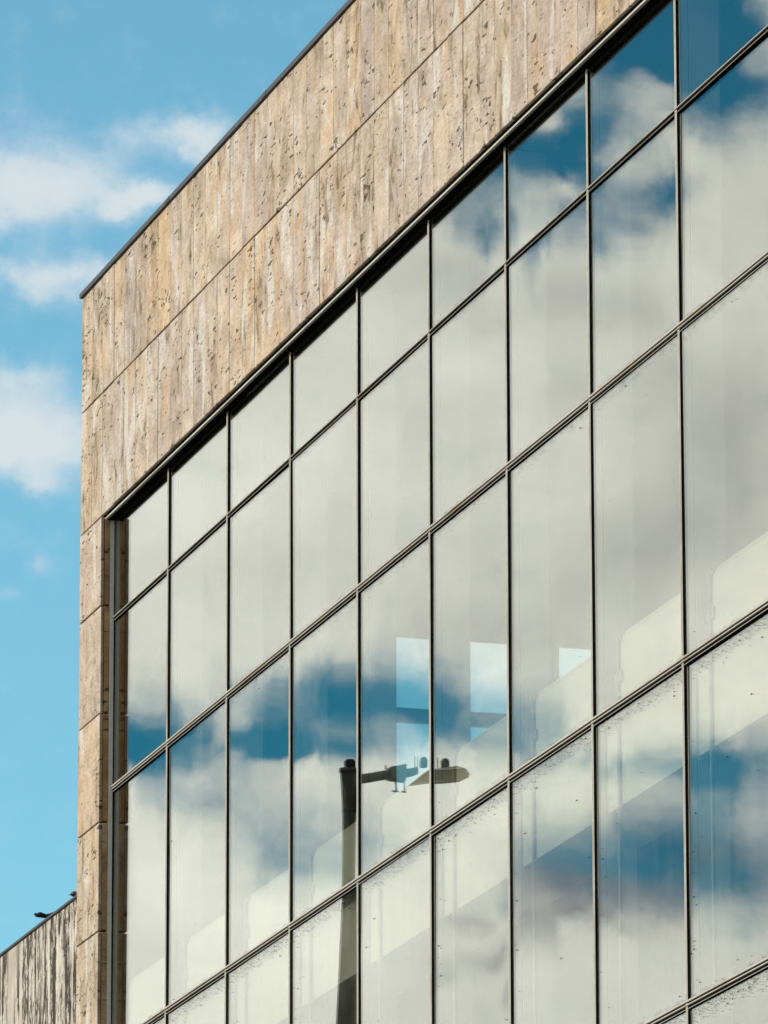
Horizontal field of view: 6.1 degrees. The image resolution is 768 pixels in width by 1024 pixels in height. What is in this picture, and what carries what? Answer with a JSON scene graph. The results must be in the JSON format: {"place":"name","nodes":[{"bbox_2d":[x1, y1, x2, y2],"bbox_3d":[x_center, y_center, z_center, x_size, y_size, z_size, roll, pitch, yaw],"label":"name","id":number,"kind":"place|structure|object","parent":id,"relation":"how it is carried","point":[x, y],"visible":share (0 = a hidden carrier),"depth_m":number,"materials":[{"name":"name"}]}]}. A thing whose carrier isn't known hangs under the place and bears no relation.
{"place":"outdoors","nodes":[
{"label":"outdoors","id":0,"kind":"place"},
{"bbox_2d":[0,894,78,1023],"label":"building","id":1,"kind":"structure","parent":0,"point":[37,973],"depth_m":49.71,"materials":[{"name":"concrete"}]},
{"bbox_2d":[34,912,52,917],"bbox_3d":[-2.274,2.827,50.003,0.356,0.136,0.148,5,-15,-19],"label":"pigeon","id":2,"kind":"object","parent":1,"relation":"on","point":[40,915],"visible":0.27,"depth_m":49.95,"materials":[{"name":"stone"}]},
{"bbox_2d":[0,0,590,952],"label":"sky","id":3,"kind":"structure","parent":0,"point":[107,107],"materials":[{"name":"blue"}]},
{"bbox_3d":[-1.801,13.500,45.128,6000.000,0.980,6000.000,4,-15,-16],"label":"ground","id":4,"kind":"structure","parent":0,"visible":0},
{"bbox_2d":[76,0,767,1023],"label":"glazed building","id":5,"kind":"structure","parent":4,"relation":"on","point":[440,326],"depth_m":42.79,"materials":[{"name":"glass"},{"name":"travertine"},{"name":"weathered aluminium"}]},
{"bbox_2d":[396,707,506,727],"bbox_3d":[0.554,1.671,49.270,1.079,1.635,0.060,4,-15,-16],"label":"window","id":6,"kind":"structure","parent":5,"relation":"in","point":[404,715],"depth_m":49.23,"materials":[{"name":"blue glass"}]},
{"bbox_2d":[557,644,558,678],"bbox_3d":[1.696,1.750,49.593,1.079,1.635,0.060,4,-15,-16],"label":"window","id":7,"kind":"structure","parent":5,"relation":"in","point":[557,644],"depth_m":49.60,"materials":[{"name":"white glass"}]}
]}

